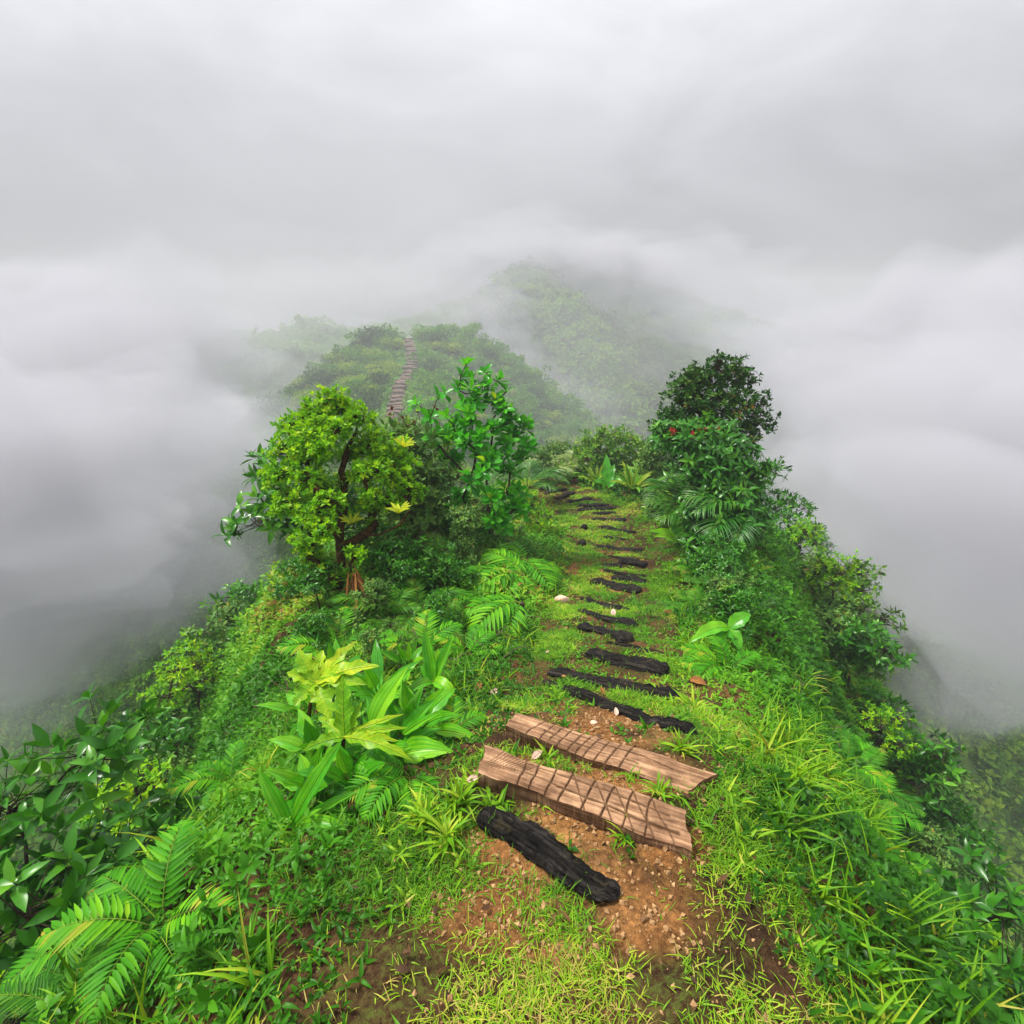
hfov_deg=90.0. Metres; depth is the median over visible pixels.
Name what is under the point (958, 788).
slope shrub
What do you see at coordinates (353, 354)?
ridge bush
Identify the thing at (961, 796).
slope shrub
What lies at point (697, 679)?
fallen leaf
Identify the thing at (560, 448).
crest shrub
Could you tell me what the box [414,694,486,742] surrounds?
fern
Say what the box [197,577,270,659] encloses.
slope shrub
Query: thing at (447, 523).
slope shrub
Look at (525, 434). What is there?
ridge bush
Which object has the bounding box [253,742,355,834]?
strap leaved plant
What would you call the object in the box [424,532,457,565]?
fern
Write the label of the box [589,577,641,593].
log step
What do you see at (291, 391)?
ridge bush
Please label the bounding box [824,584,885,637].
slope shrub
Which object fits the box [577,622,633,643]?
log step
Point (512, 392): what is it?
ridge bush
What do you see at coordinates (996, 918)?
slope shrub
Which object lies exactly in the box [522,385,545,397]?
ridge bush
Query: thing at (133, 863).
fern
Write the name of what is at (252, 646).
undergrowth
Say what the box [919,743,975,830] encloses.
slope shrub
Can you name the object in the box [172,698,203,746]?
fern
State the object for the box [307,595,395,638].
fern
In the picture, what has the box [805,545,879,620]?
slope shrub
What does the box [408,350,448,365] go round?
ridge bush
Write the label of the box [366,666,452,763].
pleated plant
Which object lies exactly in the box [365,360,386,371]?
ridge bush
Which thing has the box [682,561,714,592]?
fern
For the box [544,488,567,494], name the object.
log step
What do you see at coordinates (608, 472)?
broad leaved plant
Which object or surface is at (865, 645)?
slope shrub
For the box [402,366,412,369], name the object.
trail step
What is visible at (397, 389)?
path
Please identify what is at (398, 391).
trail step
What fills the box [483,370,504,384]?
ridge bush
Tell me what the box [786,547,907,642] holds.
slope shrub
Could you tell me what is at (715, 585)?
slope shrub
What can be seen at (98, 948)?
fern
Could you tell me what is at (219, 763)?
fern
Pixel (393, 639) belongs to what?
fern
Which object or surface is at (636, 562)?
log step
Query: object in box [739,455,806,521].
slope shrub
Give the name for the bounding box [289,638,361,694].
clump plant
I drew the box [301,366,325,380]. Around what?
ridge bush
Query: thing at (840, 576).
slope shrub
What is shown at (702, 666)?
fern
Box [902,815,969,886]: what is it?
slope shrub
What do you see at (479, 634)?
fern
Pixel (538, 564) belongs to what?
fern
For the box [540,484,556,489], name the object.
log step
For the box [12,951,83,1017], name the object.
fern
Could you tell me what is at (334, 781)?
fern
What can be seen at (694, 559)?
slope shrub
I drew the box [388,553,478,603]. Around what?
fern
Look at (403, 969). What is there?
leaf litter
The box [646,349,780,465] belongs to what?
dark leaved tree
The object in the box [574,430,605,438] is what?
ridge bush
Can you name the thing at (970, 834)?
slope shrub
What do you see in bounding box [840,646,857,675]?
fern
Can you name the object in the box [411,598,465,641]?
fern
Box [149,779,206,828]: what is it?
fern
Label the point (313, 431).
mossy tree
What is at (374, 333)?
ridge bush
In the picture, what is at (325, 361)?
ridge bush
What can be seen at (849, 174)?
sky
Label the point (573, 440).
ridge bush
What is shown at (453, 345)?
ridge bush
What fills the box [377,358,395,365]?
ridge bush
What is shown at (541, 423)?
ridge bush
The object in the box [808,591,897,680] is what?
slope shrub
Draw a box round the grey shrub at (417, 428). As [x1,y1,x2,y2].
[381,405,471,545]
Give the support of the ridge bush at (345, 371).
on the ground at (960, 584)
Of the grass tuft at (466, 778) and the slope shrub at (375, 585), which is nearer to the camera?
the grass tuft at (466, 778)
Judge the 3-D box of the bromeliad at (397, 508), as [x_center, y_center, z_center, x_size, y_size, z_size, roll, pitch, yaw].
[-1.024,-0.029,4.648,0.232,0.097,0.200,10,24,22]
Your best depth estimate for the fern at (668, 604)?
4.91 m
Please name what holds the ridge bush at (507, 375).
on the ground at (960, 584)
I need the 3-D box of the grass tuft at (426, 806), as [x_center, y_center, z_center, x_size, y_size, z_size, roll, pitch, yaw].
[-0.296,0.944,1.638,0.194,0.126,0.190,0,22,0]
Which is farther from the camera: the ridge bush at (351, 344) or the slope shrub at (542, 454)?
the ridge bush at (351, 344)
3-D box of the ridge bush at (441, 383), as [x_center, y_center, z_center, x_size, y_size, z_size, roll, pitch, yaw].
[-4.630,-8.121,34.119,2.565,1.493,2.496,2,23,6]
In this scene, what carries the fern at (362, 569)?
on the ground at (960, 584)
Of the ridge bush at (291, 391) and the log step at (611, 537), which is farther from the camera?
the ridge bush at (291, 391)
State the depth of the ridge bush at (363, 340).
44.97 m
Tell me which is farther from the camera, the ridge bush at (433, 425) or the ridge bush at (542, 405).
the ridge bush at (542, 405)
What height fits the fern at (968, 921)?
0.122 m
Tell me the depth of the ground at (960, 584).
30.02 m
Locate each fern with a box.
[0,858,158,998]
[0,898,117,1023]
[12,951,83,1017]
[31,819,236,1020]
[81,888,110,945]
[82,854,175,976]
[114,843,145,885]
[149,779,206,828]
[167,739,247,807]
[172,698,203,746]
[180,752,247,814]
[276,606,374,667]
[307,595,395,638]
[307,730,393,808]
[327,571,420,630]
[341,751,440,821]
[350,577,469,632]
[353,554,437,591]
[376,609,462,668]
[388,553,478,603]
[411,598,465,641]
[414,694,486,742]
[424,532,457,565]
[434,624,508,661]
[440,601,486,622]
[447,572,487,605]
[454,548,538,604]
[462,593,527,637]
[478,541,563,591]
[628,463,660,478]
[658,588,702,618]
[672,558,704,589]
[673,587,707,617]
[679,635,762,678]
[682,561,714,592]
[830,717,926,817]
[836,735,893,794]
[839,730,877,795]
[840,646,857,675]
[852,667,893,700]
[866,794,897,830]
[868,769,924,830]
[882,761,920,802]
[885,812,945,890]
[889,760,912,798]
[909,853,938,873]
[927,889,972,934]
[1011,1010,1023,1023]
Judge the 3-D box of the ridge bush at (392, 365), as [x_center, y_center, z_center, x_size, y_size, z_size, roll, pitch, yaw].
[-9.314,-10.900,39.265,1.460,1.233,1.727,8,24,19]
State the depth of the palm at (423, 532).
6.43 m
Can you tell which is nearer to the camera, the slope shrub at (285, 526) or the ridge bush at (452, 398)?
the slope shrub at (285, 526)
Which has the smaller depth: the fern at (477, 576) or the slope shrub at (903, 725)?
the fern at (477, 576)
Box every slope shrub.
[0,680,242,1023]
[0,957,63,1022]
[0,967,59,1023]
[69,702,207,854]
[78,748,198,866]
[104,809,155,883]
[110,805,147,858]
[121,735,197,840]
[126,629,234,720]
[129,720,182,772]
[145,629,228,725]
[153,706,197,728]
[160,642,221,688]
[161,591,258,708]
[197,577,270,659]
[211,434,400,551]
[266,555,349,610]
[270,401,449,545]
[287,606,344,659]
[339,519,410,579]
[339,573,394,635]
[351,454,454,553]
[353,616,417,663]
[369,521,439,579]
[373,557,428,602]
[381,514,439,551]
[410,587,466,634]
[426,537,477,586]
[427,464,481,516]
[428,496,492,546]
[436,501,485,568]
[450,526,487,565]
[475,500,526,543]
[503,445,557,485]
[507,488,558,528]
[641,484,681,521]
[663,457,723,489]
[677,531,764,580]
[691,545,756,585]
[698,552,768,601]
[698,569,773,626]
[704,584,776,646]
[736,511,780,547]
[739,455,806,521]
[771,495,839,554]
[783,513,830,555]
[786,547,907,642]
[789,549,882,612]
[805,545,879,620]
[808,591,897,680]
[813,564,844,605]
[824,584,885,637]
[828,613,918,686]
[847,698,921,759]
[858,638,882,687]
[858,684,970,816]
[868,664,890,689]
[886,731,994,860]
[896,707,928,745]
[897,796,1013,925]
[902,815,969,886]
[913,771,958,810]
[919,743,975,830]
[932,787,968,826]
[933,837,1023,1023]
[950,897,1020,1007]
[950,905,1023,1016]
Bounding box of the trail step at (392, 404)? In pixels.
[387,402,401,405]
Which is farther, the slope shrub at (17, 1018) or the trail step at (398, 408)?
the trail step at (398, 408)
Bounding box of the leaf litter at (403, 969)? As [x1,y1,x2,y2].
[53,511,967,1021]
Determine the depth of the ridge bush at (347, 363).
41.32 m
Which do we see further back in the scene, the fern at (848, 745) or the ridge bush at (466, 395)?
the ridge bush at (466, 395)
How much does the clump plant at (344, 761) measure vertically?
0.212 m
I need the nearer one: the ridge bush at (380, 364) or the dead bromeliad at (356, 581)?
the dead bromeliad at (356, 581)
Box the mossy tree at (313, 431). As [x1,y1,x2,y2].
[256,383,428,594]
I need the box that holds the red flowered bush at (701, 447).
[646,410,778,570]
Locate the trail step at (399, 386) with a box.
[391,385,405,388]
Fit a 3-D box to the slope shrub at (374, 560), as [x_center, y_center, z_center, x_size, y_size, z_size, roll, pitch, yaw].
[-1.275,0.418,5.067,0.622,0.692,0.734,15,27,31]
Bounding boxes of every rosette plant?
[549,459,581,482]
[577,464,603,485]
[611,461,655,492]
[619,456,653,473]
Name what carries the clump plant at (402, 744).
on the ground at (960, 584)
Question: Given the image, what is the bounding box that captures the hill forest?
[0,253,1023,952]
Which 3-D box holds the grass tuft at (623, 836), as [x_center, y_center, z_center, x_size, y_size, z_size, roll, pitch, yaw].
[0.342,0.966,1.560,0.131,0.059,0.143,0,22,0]
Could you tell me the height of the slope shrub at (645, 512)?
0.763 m
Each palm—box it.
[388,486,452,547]
[490,460,570,492]
[525,454,584,480]
[547,449,594,481]
[641,473,694,542]
[679,483,761,546]
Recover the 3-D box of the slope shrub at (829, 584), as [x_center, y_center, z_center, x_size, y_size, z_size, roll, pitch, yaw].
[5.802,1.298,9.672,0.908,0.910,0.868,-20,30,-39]
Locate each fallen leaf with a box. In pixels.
[467,775,477,781]
[532,750,541,758]
[690,676,705,684]
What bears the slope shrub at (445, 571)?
on the ground at (960, 584)
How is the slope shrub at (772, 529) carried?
on the ground at (960, 584)
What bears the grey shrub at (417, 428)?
on the ground at (960, 584)
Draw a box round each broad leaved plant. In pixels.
[595,454,617,491]
[651,506,689,543]
[690,611,750,651]
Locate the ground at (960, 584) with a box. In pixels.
[0,266,1023,1023]
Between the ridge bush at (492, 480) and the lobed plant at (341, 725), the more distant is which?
the ridge bush at (492, 480)
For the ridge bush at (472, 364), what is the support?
on the ground at (960, 584)
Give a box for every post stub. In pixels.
[577,540,585,546]
[580,524,586,529]
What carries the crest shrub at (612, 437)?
on the ground at (960, 584)
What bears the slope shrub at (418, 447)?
on the ground at (960, 584)
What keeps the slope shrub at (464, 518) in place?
on the ground at (960, 584)
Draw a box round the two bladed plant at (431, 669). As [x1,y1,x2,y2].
[409,631,454,693]
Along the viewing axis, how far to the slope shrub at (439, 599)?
4.10 m
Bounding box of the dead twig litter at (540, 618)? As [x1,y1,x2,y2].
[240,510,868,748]
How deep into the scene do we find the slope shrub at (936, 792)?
8.64 m
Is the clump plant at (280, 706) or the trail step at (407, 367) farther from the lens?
the trail step at (407, 367)
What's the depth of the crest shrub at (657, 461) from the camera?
10.57 m
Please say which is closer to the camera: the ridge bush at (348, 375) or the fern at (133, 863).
the fern at (133, 863)
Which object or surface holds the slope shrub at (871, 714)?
on the ground at (960, 584)
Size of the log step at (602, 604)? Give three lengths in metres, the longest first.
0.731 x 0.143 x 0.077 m
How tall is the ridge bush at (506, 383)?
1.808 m
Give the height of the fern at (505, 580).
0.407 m
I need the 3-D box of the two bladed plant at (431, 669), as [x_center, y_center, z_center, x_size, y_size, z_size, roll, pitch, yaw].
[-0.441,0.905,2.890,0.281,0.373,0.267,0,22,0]
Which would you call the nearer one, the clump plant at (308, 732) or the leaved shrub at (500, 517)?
the clump plant at (308, 732)
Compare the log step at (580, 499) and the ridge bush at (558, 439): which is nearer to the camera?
the log step at (580, 499)
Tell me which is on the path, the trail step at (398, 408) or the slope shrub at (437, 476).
the trail step at (398, 408)
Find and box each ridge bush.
[282,403,298,412]
[284,379,313,396]
[284,387,308,395]
[290,377,308,386]
[290,397,313,410]
[291,389,319,401]
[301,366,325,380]
[305,361,330,369]
[305,368,346,389]
[317,383,339,396]
[320,353,337,365]
[323,351,347,363]
[328,363,367,377]
[331,344,369,356]
[331,367,353,378]
[333,347,357,361]
[334,359,359,369]
[335,374,365,388]
[340,374,352,387]
[341,388,357,401]
[342,377,370,394]
[348,340,364,347]
[352,386,387,412]
[353,360,376,365]
[356,324,387,339]
[356,331,372,345]
[359,383,383,391]
[360,372,371,380]
[360,401,385,411]
[361,348,381,358]
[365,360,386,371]
[365,370,391,385]
[368,365,401,377]
[371,336,398,350]
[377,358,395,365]
[379,337,404,349]
[382,362,399,372]
[404,396,444,417]
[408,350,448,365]
[414,361,445,373]
[420,325,449,330]
[420,330,448,342]
[422,378,460,397]
[422,421,471,441]
[424,341,442,349]
[434,399,464,417]
[436,337,458,343]
[438,361,464,375]
[441,341,463,354]
[443,393,464,405]
[446,441,473,455]
[449,390,486,403]
[454,463,473,485]
[459,359,476,367]
[461,322,489,339]
[461,356,494,367]
[474,371,495,381]
[475,411,487,420]
[476,346,500,359]
[476,381,508,391]
[482,424,499,445]
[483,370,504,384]
[483,414,510,422]
[483,465,504,485]
[497,393,527,413]
[502,371,512,379]
[502,387,518,396]
[510,394,534,410]
[512,411,534,433]
[514,421,540,430]
[515,429,534,446]
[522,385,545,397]
[529,428,553,448]
[531,417,546,431]
[533,401,549,410]
[537,418,551,428]
[543,401,565,412]
[543,410,563,421]
[548,434,569,444]
[560,417,583,436]
[561,437,576,448]
[562,436,584,445]
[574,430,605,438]
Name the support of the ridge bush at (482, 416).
on the ground at (960, 584)
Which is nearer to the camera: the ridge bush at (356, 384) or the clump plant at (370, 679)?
the clump plant at (370, 679)
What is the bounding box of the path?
[384,339,418,426]
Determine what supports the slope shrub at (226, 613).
on the ground at (960, 584)
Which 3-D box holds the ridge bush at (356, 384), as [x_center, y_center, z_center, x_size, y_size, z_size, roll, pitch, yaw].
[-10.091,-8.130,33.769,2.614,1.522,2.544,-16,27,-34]
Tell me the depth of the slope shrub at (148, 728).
7.45 m
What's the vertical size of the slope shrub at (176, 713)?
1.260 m
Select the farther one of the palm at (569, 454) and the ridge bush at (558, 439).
the ridge bush at (558, 439)
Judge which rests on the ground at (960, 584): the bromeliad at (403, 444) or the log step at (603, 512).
the log step at (603, 512)
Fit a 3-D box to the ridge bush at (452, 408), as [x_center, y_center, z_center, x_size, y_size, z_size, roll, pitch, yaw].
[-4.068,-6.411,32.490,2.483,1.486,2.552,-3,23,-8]
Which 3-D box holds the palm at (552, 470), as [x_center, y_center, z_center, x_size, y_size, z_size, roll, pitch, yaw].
[0.402,-0.531,10.329,1.657,0.849,1.335,8,24,18]
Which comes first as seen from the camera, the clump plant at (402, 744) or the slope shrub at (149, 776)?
the clump plant at (402, 744)
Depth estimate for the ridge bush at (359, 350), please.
43.87 m
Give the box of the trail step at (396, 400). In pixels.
[391,399,401,402]
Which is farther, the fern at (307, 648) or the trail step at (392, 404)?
the trail step at (392, 404)
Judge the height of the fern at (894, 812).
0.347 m
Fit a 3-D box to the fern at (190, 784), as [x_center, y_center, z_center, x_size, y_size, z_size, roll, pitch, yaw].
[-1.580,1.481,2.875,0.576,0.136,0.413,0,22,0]
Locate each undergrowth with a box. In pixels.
[0,322,676,838]
[20,458,1020,1023]
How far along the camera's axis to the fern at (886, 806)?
3.45 m
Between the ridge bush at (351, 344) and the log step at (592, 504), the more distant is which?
the ridge bush at (351, 344)
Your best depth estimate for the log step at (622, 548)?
7.72 m
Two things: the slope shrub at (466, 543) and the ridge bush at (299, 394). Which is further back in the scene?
the ridge bush at (299, 394)
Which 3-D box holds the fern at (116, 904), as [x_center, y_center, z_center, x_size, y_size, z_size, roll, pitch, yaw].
[-0.984,1.086,1.353,0.500,0.134,0.418,21,30,40]
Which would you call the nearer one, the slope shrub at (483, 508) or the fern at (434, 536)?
the fern at (434, 536)
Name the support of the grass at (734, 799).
on the ground at (960, 584)
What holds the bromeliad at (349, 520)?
on the mossy tree at (313, 431)
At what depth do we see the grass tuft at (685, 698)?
2.62 m
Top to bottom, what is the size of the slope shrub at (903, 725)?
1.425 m
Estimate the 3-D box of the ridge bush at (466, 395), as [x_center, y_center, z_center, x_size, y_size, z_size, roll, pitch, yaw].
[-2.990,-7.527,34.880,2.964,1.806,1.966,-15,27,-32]
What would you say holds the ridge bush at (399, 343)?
on the ground at (960, 584)
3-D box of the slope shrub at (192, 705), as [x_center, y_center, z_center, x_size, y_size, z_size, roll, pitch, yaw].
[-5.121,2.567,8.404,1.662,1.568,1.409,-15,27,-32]
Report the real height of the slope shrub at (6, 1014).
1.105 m
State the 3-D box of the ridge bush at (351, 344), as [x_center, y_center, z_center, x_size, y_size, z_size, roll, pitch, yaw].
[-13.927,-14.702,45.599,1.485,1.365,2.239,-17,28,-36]
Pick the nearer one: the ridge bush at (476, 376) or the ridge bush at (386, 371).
the ridge bush at (386, 371)
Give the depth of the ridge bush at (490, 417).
34.40 m
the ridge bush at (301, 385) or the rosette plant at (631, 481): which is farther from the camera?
the ridge bush at (301, 385)
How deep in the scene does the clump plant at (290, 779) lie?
1.82 m
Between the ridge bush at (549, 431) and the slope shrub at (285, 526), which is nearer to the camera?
the slope shrub at (285, 526)
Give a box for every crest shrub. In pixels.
[538,440,586,469]
[570,424,647,471]
[635,437,674,478]
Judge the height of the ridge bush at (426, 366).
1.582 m
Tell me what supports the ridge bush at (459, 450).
on the ground at (960, 584)
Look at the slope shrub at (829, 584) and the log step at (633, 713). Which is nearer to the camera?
the log step at (633, 713)
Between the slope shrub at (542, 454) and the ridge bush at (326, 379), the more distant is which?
the ridge bush at (326, 379)
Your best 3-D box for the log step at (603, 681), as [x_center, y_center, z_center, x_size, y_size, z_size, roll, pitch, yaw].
[0.571,1.027,3.048,0.880,0.084,0.161,-3,15,44]
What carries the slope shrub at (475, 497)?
on the ground at (960, 584)
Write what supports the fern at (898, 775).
on the ground at (960, 584)
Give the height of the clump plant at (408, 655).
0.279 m
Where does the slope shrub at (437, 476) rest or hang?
on the ground at (960, 584)
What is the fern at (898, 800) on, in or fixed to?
on the ground at (960, 584)
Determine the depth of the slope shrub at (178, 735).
5.62 m
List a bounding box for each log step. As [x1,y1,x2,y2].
[476,805,619,902]
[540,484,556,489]
[542,679,696,735]
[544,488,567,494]
[547,667,679,701]
[555,491,575,499]
[568,496,591,502]
[577,506,615,511]
[577,609,637,626]
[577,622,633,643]
[579,503,608,507]
[579,597,628,611]
[584,647,668,676]
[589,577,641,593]
[592,511,615,514]
[593,517,626,521]
[597,545,642,551]
[601,525,635,533]
[603,563,622,566]
[603,569,645,577]
[604,535,629,539]
[606,641,664,653]
[607,555,628,558]
[611,575,645,583]
[618,558,647,567]
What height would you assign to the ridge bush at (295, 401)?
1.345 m
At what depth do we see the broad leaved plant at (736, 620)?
3.61 m
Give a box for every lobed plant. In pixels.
[287,640,377,742]
[303,676,410,759]
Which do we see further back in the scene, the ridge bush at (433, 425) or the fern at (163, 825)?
the ridge bush at (433, 425)
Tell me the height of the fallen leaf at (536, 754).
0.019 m
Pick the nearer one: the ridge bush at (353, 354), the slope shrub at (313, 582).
the slope shrub at (313, 582)
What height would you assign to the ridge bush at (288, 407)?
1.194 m
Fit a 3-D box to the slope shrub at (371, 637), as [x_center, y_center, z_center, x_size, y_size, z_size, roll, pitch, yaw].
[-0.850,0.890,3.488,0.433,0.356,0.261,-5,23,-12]
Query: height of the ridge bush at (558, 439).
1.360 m
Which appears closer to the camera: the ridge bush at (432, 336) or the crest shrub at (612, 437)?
the crest shrub at (612, 437)
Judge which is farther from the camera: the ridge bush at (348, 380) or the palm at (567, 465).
the ridge bush at (348, 380)
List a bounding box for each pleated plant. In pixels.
[345,724,398,777]
[352,657,382,704]
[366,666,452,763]
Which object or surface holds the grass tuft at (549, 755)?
on the ground at (960, 584)
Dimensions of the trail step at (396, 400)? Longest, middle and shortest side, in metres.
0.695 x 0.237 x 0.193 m
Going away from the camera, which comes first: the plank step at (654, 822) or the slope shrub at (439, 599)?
the plank step at (654, 822)
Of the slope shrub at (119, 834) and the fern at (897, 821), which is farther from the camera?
the slope shrub at (119, 834)
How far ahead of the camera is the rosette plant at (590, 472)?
11.53 m
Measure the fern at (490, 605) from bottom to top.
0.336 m
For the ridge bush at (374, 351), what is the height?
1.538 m
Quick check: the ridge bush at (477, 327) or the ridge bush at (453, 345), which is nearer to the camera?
the ridge bush at (453, 345)
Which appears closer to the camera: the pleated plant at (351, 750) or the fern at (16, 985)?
the fern at (16, 985)
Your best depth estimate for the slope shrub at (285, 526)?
5.70 m
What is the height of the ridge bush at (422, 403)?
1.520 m
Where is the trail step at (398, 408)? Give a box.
[387,407,403,410]
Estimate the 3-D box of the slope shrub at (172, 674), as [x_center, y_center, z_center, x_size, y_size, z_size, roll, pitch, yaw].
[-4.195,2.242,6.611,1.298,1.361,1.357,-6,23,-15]
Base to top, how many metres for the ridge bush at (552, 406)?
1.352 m
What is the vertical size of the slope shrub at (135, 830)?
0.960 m
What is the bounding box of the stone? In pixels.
[554,595,568,603]
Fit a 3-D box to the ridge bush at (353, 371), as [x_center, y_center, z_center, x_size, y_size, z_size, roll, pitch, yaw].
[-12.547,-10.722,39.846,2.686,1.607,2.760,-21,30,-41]
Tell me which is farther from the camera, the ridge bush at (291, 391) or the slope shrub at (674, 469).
the ridge bush at (291, 391)
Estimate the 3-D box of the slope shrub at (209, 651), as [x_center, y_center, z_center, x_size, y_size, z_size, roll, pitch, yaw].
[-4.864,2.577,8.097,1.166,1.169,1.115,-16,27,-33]
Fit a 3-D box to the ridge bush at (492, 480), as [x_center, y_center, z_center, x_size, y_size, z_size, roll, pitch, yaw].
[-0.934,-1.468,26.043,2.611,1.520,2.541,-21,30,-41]
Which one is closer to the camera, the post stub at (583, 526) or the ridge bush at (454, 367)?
the post stub at (583, 526)
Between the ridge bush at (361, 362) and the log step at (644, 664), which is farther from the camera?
the ridge bush at (361, 362)
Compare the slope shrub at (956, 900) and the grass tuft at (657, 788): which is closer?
the grass tuft at (657, 788)
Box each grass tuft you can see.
[390,782,445,836]
[400,801,475,867]
[424,765,484,835]
[444,761,479,788]
[530,741,560,767]
[562,703,579,711]
[605,811,636,851]
[612,762,643,786]
[637,772,682,805]
[661,727,710,761]
[669,685,724,711]
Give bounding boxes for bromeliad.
[338,512,363,524]
[339,567,377,612]
[386,501,410,513]
[393,435,414,447]
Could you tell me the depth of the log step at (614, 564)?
6.90 m
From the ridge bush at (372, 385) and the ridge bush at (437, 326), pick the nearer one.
the ridge bush at (372, 385)
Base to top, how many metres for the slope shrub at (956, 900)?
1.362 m
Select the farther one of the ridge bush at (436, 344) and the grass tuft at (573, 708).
the ridge bush at (436, 344)
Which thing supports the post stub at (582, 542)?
on the ground at (960, 584)
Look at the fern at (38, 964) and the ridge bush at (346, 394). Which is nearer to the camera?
the fern at (38, 964)
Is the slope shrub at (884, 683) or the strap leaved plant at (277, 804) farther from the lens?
the slope shrub at (884, 683)
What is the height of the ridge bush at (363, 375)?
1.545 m
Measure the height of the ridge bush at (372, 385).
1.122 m
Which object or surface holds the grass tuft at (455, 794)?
on the ground at (960, 584)
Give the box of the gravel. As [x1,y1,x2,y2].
[355,699,856,1023]
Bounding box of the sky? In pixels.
[0,0,1023,391]
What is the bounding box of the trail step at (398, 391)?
[393,390,402,393]
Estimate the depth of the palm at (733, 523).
6.15 m
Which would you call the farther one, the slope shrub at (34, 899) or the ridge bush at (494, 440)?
the ridge bush at (494, 440)
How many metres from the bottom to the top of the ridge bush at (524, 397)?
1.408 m
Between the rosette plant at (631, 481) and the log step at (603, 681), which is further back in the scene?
the rosette plant at (631, 481)
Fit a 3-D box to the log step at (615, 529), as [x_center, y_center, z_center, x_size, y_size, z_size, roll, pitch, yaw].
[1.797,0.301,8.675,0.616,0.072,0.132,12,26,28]
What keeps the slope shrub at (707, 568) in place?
on the ground at (960, 584)
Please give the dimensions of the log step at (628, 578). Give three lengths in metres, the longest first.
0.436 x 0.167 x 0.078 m
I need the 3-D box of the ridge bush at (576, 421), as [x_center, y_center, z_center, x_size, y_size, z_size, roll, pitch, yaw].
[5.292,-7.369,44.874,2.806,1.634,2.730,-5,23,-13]
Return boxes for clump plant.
[255,684,329,734]
[266,745,358,818]
[268,704,355,760]
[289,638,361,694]
[295,745,396,816]
[345,708,411,778]
[347,639,418,713]
[376,680,475,765]
[381,642,422,679]
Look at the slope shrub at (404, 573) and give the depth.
4.68 m
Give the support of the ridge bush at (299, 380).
on the ground at (960, 584)
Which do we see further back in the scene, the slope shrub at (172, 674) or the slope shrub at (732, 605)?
the slope shrub at (172, 674)
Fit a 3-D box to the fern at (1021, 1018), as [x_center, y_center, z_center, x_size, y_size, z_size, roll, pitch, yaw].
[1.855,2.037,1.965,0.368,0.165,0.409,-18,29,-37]
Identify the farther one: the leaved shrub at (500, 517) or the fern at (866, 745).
the leaved shrub at (500, 517)
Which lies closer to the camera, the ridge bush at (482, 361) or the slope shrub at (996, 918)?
the slope shrub at (996, 918)
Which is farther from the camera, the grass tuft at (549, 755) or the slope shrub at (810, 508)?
the slope shrub at (810, 508)
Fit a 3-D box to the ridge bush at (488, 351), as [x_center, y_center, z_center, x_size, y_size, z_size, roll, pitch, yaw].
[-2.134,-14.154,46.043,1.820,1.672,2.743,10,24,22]
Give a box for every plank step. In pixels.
[478,745,691,859]
[505,713,717,791]
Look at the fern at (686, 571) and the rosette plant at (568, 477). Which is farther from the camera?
the rosette plant at (568, 477)
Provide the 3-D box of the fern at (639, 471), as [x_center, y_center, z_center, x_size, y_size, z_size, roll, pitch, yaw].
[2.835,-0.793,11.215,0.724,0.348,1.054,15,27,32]
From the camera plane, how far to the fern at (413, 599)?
4.44 m
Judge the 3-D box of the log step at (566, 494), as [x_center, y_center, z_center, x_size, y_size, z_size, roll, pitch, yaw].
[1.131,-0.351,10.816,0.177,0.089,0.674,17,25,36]
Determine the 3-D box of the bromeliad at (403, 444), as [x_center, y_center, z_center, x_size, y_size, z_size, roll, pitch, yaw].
[-1.046,-0.678,5.001,0.216,0.109,0.188,-8,24,-19]
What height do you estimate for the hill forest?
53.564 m
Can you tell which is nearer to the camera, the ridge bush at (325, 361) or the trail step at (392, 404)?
the trail step at (392, 404)
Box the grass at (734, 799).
[38,475,1023,1023]
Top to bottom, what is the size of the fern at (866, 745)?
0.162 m
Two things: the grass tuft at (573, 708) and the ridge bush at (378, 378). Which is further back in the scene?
the ridge bush at (378, 378)
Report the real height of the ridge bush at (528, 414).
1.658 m
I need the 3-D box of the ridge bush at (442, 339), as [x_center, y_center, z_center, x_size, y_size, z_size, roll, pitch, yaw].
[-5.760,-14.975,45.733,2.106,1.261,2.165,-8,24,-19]
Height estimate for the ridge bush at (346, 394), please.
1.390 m
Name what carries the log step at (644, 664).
on the ground at (960, 584)
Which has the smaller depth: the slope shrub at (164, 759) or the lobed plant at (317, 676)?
the lobed plant at (317, 676)
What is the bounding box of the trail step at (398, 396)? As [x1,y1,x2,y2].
[392,395,404,398]
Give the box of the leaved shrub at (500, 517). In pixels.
[407,356,540,553]
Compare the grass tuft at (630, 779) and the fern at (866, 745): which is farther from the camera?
the fern at (866, 745)
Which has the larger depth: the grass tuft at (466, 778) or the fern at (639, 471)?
the fern at (639, 471)
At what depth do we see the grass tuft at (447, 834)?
1.56 m
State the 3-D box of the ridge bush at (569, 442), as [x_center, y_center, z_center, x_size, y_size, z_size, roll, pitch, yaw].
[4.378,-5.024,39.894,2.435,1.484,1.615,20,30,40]
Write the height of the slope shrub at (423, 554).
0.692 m
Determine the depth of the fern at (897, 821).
4.92 m
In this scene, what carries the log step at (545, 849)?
on the ground at (960, 584)
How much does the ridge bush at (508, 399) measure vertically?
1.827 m
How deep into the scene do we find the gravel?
1.41 m
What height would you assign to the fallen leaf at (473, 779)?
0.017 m
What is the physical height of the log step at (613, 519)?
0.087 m
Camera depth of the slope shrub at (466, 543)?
5.64 m

